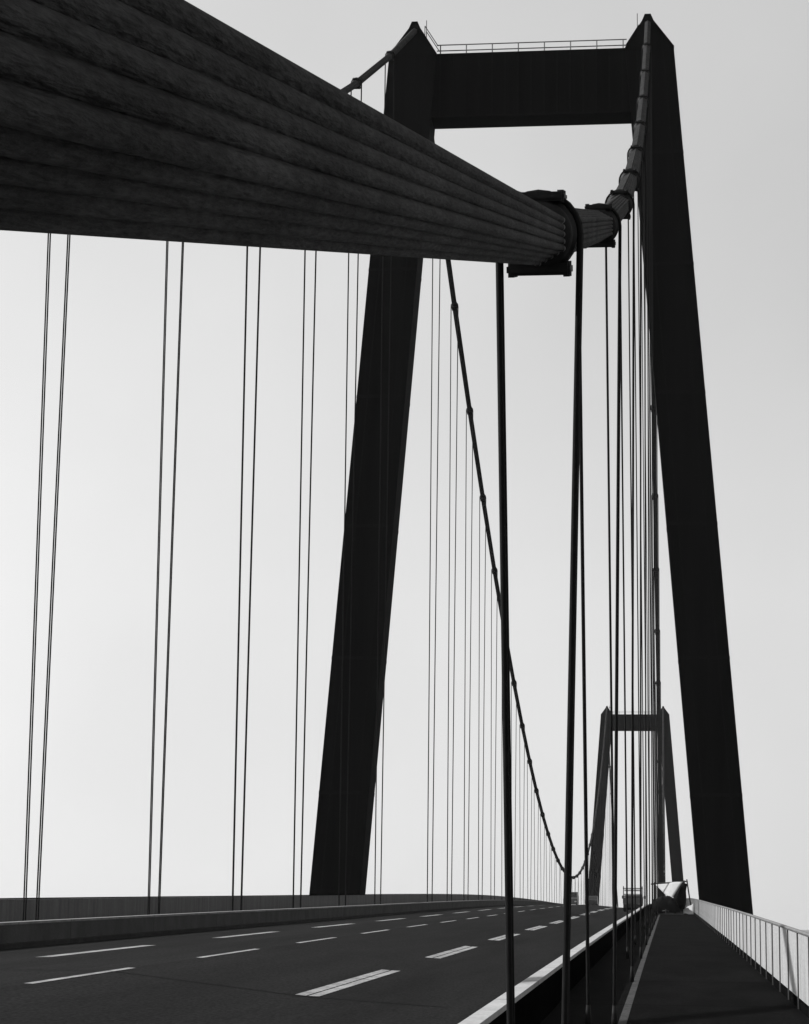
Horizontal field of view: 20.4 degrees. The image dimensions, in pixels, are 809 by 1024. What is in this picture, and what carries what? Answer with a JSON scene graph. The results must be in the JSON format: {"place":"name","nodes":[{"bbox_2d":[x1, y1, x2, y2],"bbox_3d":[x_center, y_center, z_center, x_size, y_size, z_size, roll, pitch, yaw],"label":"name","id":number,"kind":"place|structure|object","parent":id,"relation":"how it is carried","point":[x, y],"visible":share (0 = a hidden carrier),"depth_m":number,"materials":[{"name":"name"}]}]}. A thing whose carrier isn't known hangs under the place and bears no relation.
{"place":"outdoors","nodes":[
{"label":"outdoors","id":0,"kind":"place"},
{"bbox_2d":[0,905,636,1023],"bbox_3d":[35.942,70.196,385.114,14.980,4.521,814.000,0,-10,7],"label":"road","id":1,"kind":"structure","parent":0,"point":[442,967],"depth_m":40.73,"materials":[{"name":"black asphalt"}]},
{"bbox_2d":[0,900,563,949],"bbox_3d":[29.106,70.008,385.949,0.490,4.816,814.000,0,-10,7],"label":"road barrier","id":2,"kind":"object","parent":1,"relation":"on","point":[20,934],"visible":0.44,"depth_m":74.85,"materials":[{"name":"concrete"}]},
{"bbox_2d":[458,903,651,1023],"bbox_3d":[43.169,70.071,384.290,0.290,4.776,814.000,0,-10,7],"label":"road barrier","id":3,"kind":"object","parent":1,"relation":"on","point":[538,997],"visible":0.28,"depth_m":32.11,"materials":[{"name":"metal"}]},
{"bbox_2d":[622,886,642,911],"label":"flatbed truck","id":4,"kind":"object","parent":1,"relation":"on","point":[629,901],"visible":0.55,"depth_m":180.47,"materials":[{"name":"metal"}]},
{"bbox_2d":[0,0,808,929],"label":"sky","id":5,"kind":"structure","parent":0,"point":[742,66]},
{"bbox_2d":[563,892,578,904],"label":"grey van","id":6,"kind":"object","parent":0,"point":[574,898],"visible":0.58,"depth_m":312.81,"materials":[{"name":"paint"}]},
{"bbox_2d":[589,896,597,904],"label":"dark car","id":7,"kind":"object","parent":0,"point":[593,899],"visible":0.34,"depth_m":312.99,"materials":[{"name":"paint"}]},
{"bbox_2d":[651,896,679,913],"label":"covered compressor","id":8,"kind":"object","parent":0,"point":[667,904],"visible":0.79,"depth_m":165.25,"materials":[{"name":"fabric"}]},
{"label":"ground","id":9,"kind":"structure","parent":0,"visible":0},
{"bbox_2d":[309,13,754,960],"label":"pylon","id":10,"kind":"object","parent":9,"relation":"on","point":[433,89],"visible":0.89,"depth_m":148.99,"materials":[{"name":"paint"}]},
{"bbox_2d":[0,0,665,895],"bbox_3d":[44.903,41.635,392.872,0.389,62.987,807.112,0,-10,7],"label":"cable","id":11,"kind":"object","parent":10,"relation":"attached to","point":[172,120],"visible":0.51,"depth_m":3.64,"materials":[{"name":"paint"}]},
{"bbox_2d":[496,189,583,1023],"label":"suspender","id":12,"kind":"object","parent":11,"relation":"hanging from","point":[558,202],"visible":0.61,"depth_m":15.55,"materials":[{"name":"metal"}]},
{"bbox_2d":[579,203,621,1023],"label":"suspender","id":13,"kind":"object","parent":11,"relation":"hanging from","point":[609,210],"visible":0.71,"depth_m":30.05,"materials":[{"name":"metal"}]},
{"bbox_2d":[605,189,634,981],"bbox_3d":[4.337,1.209,44.984,0.620,16.040,0.655,0,-10,7],"label":"suspender","id":14,"kind":"object","parent":11,"relation":"hanging from","point":[626,194],"visible":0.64,"depth_m":44.94,"materials":[{"name":"metal"}]},
{"bbox_2d":[619,168,641,958],"bbox_3d":[6.046,1.028,59.776,0.620,21.279,0.663,0,-10,7],"label":"suspender","id":15,"kind":"object","parent":11,"relation":"hanging from","point":[625,172],"visible":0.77,"depth_m":59.31,"materials":[{"name":"metal"}]},
{"bbox_2d":[627,145,646,944],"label":"suspender","id":16,"kind":"object","parent":11,"relation":"hanging from","point":[638,147],"visible":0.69,"depth_m":74.73,"materials":[{"name":"metal"}]},
{"bbox_2d":[633,120,650,935],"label":"suspender","id":17,"kind":"object","parent":11,"relation":"hanging from","point":[642,122],"visible":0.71,"depth_m":89.16,"materials":[{"name":"metal"}]},
{"bbox_2d":[636,95,652,929],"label":"suspender","id":18,"kind":"object","parent":11,"relation":"hanging from","point":[642,96],"visible":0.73,"depth_m":104.06,"materials":[{"name":"metal"}]},
{"bbox_2d":[639,69,654,924],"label":"suspender","id":19,"kind":"object","parent":11,"relation":"hanging from","point":[644,70],"visible":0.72,"depth_m":119.24,"materials":[{"name":"metal"}]},
{"bbox_2d":[642,42,655,920],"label":"suspender","id":20,"kind":"object","parent":11,"relation":"hanging from","point":[646,43],"visible":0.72,"depth_m":133.39,"materials":[{"name":"metal"}]},
{"bbox_2d":[649,403,657,915],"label":"suspender","id":21,"kind":"object","parent":11,"relation":"hanging from","point":[656,656],"visible":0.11,"depth_m":161.54,"materials":[{"name":"metal"}]},
{"bbox_2d":[648,322,658,896],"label":"suspender","id":22,"kind":"object","parent":11,"relation":"hanging from","point":[657,614],"visible":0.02,"depth_m":176.29,"materials":[{"name":"metal"}]},
{"bbox_2d":[651,408,659,896],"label":"suspender","id":23,"kind":"object","parent":11,"relation":"hanging from","point":[652,648],"visible":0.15,"depth_m":190.73,"materials":[{"name":"metal"}]},
{"bbox_2d":[653,497,659,867],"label":"suspender","id":24,"kind":"object","parent":11,"relation":"hanging from","point":[653,676],"visible":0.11,"depth_m":205.39,"materials":[{"name":"metal"}]},
{"bbox_2d":[653,568,660,895],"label":"suspender","id":25,"kind":"object","parent":11,"relation":"hanging from","point":[654,571],"visible":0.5,"depth_m":219.20,"materials":[{"name":"metal"}]},
{"bbox_2d":[655,632,660,839],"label":"suspender","id":26,"kind":"object","parent":11,"relation":"hanging from","point":[660,768],"visible":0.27,"depth_m":232.59,"materials":[{"name":"metal"}]},
{"bbox_2d":[655,681,661,895],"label":"suspender","id":27,"kind":"object","parent":11,"relation":"hanging from","point":[656,755],"visible":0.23,"depth_m":247.43,"materials":[{"name":"metal"}]},
{"bbox_2d":[656,725,661,877],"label":"suspender","id":28,"kind":"object","parent":11,"relation":"hanging from","point":[661,793],"visible":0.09,"depth_m":261.28,"materials":[{"name":"metal"}]},
{"bbox_2d":[662,791,662,895],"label":"suspender","id":29,"kind":"object","parent":11,"relation":"hanging from","point":[662,839],"visible":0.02,"depth_m":289.23,"materials":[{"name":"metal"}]},
{"bbox_2d":[341,28,617,906],"bbox_3d":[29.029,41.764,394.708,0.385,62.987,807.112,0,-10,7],"label":"cable","id":30,"kind":"object","parent":10,"relation":"attached to","point":[384,60],"visible":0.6,"depth_m":203.66,"materials":[{"name":"paint"}]},
{"bbox_2d":[22,233,70,920],"bbox_3d":[-9.827,1.157,61.612,0.620,21.279,0.663,0,-10,7],"label":"suspender","id":31,"kind":"object","parent":30,"relation":"hanging from","point":[52,577],"depth_m":61.47,"materials":[{"name":"metal"}]},
{"bbox_2d":[147,241,183,914],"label":"suspender","id":32,"kind":"object","parent":30,"relation":"hanging from","point":[170,594],"visible":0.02,"depth_m":76.15,"materials":[{"name":"metal"}]},
{"bbox_2d":[231,246,260,910],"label":"suspender","id":33,"kind":"object","parent":30,"relation":"hanging from","point":[233,865],"visible":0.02,"depth_m":90.79,"materials":[{"name":"metal"}]},
{"bbox_2d":[292,250,316,907],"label":"suspender","id":34,"kind":"object","parent":30,"relation":"hanging from","point":[307,581],"visible":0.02,"depth_m":105.49,"materials":[{"name":"metal"}]},
{"bbox_2d":[338,77,361,905],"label":"suspender","id":35,"kind":"object","parent":30,"relation":"hanging from","point":[359,81],"visible":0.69,"depth_m":120.31,"materials":[{"name":"metal"}]},
{"bbox_2d":[374,51,394,903],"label":"suspender","id":36,"kind":"object","parent":30,"relation":"hanging from","point":[393,54],"visible":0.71,"depth_m":135.22,"materials":[{"name":"metal"}]},
{"bbox_2d":[427,259,440,901],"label":"suspender","id":37,"kind":"object","parent":30,"relation":"hanging from","point":[435,582],"visible":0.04,"depth_m":164.17,"materials":[{"name":"metal"}]},
{"bbox_2d":[447,303,458,900],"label":"suspender","id":38,"kind":"object","parent":30,"relation":"hanging from","point":[454,308],"visible":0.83,"depth_m":178.79,"materials":[{"name":"metal"}]},
{"bbox_2d":[463,406,472,900],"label":"suspender","id":39,"kind":"object","parent":30,"relation":"hanging from","point":[469,412],"visible":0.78,"depth_m":192.89,"materials":[{"name":"metal"}]},
{"bbox_2d":[478,495,485,899],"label":"suspender","id":40,"kind":"object","parent":30,"relation":"hanging from","point":[482,499],"visible":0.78,"depth_m":207.12,"materials":[{"name":"metal"}]},
{"bbox_2d":[490,568,497,899],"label":"suspender","id":41,"kind":"object","parent":30,"relation":"hanging from","point":[494,572],"visible":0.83,"depth_m":221.47,"materials":[{"name":"metal"}]},
{"bbox_2d":[511,680,516,899],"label":"suspender","id":42,"kind":"object","parent":30,"relation":"hanging from","point":[512,684],"visible":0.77,"depth_m":249.40,"materials":[{"name":"metal"}]},
{"bbox_2d":[519,724,524,885],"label":"suspender","id":43,"kind":"object","parent":30,"relation":"hanging from","point":[520,727],"visible":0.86,"depth_m":263.83,"materials":[{"name":"metal"}]},
{"bbox_2d":[527,759,531,900],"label":"suspender","id":44,"kind":"object","parent":30,"relation":"hanging from","point":[527,820],"visible":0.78,"depth_m":277.06,"materials":[{"name":"metal"}]},
{"bbox_2d":[534,789,538,900],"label":"suspender","id":45,"kind":"object","parent":30,"relation":"hanging from","point":[534,845],"visible":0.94,"depth_m":290.92,"materials":[{"name":"metal"}]},
{"bbox_2d":[540,813,544,901],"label":"suspender","id":46,"kind":"object","parent":30,"relation":"hanging from","point":[540,838],"visible":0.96,"depth_m":305.66,"materials":[{"name":"metal"}]},
{"bbox_2d":[546,832,549,900],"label":"suspender","id":47,"kind":"object","parent":30,"relation":"hanging from","point":[546,875],"visible":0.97,"depth_m":319.02,"materials":[{"name":"metal"}]},
{"bbox_2d":[551,847,554,902],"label":"suspender","id":48,"kind":"object","parent":30,"relation":"hanging from","point":[551,872],"visible":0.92,"depth_m":333.63,"materials":[{"name":"metal"}]},
{"bbox_2d":[556,859,559,897],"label":"suspender","id":49,"kind":"object","parent":30,"relation":"hanging from","point":[556,880],"visible":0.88,"depth_m":347.76,"materials":[{"name":"metal"}]},
{"bbox_2d":[581,866,583,904],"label":"suspender","id":50,"kind":"object","parent":30,"relation":"hanging from","point":[581,888],"visible":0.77,"depth_m":448.37,"materials":[{"name":"metal"}]},
{"bbox_2d":[591,833,593,904],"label":"suspender","id":51,"kind":"object","parent":30,"relation":"hanging from","point":[593,856],"visible":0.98,"depth_m":507.69,"materials":[{"name":"metal"}]},
{"bbox_2d":[593,822,595,895],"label":"suspender","id":52,"kind":"object","parent":30,"relation":"hanging from","point":[595,856],"visible":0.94,"depth_m":522.14,"materials":[{"name":"metal"}]},
{"bbox_2d":[595,810,597,895],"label":"suspender","id":53,"kind":"object","parent":30,"relation":"hanging from","point":[595,873],"visible":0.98,"depth_m":535.27,"materials":[{"name":"metal"}]},
{"bbox_2d":[600,769,602,905],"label":"suspender","id":54,"kind":"object","parent":30,"relation":"hanging from","point":[602,831],"visible":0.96,"depth_m":580.99,"materials":[{"name":"metal"}]},
{"bbox_2d":[603,738,605,905],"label":"suspender","id":55,"kind":"object","parent":30,"relation":"hanging from","point":[605,813],"visible":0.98,"depth_m":611.01,"materials":[{"name":"metal"}]},
{"bbox_2d":[608,757,609,905],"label":"suspender","id":56,"kind":"object","parent":30,"relation":"hanging from","point":[609,804],"visible":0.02,"depth_m":654.58,"materials":[{"name":"metal"}]},
{"bbox_2d":[609,766,610,887],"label":"suspender","id":57,"kind":"object","parent":30,"relation":"hanging from","point":[609,866],"visible":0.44,"depth_m":665.32,"materials":[{"name":"metal"}]},
{"bbox_2d":[589,705,683,904],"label":"pylon","id":58,"kind":"object","parent":9,"relation":"on","point":[673,834],"visible":0.57,"depth_m":638.00,"materials":[{"name":"paint"}]},
{"bbox_3d":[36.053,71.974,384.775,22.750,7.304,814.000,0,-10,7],"label":"bridge deck","id":59,"kind":"structure","parent":0,"visible":0},
{"bbox_2d":[0,894,552,921],"bbox_3d":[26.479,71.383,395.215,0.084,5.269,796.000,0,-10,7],"label":"railing","id":60,"kind":"object","parent":59,"relation":"on","point":[51,908],"visible":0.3,"depth_m":91.18,"materials":[{"name":"metal"}]},
{"bbox_2d":[540,909,808,1023],"bbox_3d":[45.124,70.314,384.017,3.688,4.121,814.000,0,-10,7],"label":"footpath","id":61,"kind":"structure","parent":59,"relation":"on","point":[691,969],"depth_m":41.76,"materials":[{"name":"black asphalt"}]},
{"bbox_2d":[651,879,690,913],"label":"scaffold frame","id":62,"kind":"object","parent":61,"relation":"on","point":[684,881],"visible":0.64,"depth_m":168.28,"materials":[{"name":"grey metal"}]},
{"bbox_2d":[656,882,681,897],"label":"tarpaulin","id":63,"kind":"object","parent":62,"relation":"attached to","point":[670,889],"visible":0.89,"depth_m":167.99,"materials":[{"name":"white plastic"}]},
{"bbox_2d":[676,883,686,910],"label":"rolled cover","id":64,"kind":"object","parent":62,"relation":"hanging from","point":[681,899],"visible":0.85,"depth_m":167.64,"materials":[{"name":"black fabric"}]},
{"bbox_2d":[660,913,683,914],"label":"timber beam","id":65,"kind":"structure","parent":61,"relation":"on","point":[669,914],"depth_m":163.94,"materials":[{"name":"black wood"}]},
{"bbox_2d":[683,904,692,913],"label":"plastic sheet","id":66,"kind":"object","parent":61,"relation":"on","point":[688,910],"visible":1,"depth_m":166.29,"materials":[{"name":"white plastic"}]},
{"bbox_2d":[685,898,808,1017],"bbox_3d":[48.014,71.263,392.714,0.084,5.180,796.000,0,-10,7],"label":"railing","id":67,"kind":"object","parent":59,"relation":"on","point":[778,951],"visible":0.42,"depth_m":44.79,"materials":[{"name":"metal"}]}
]}

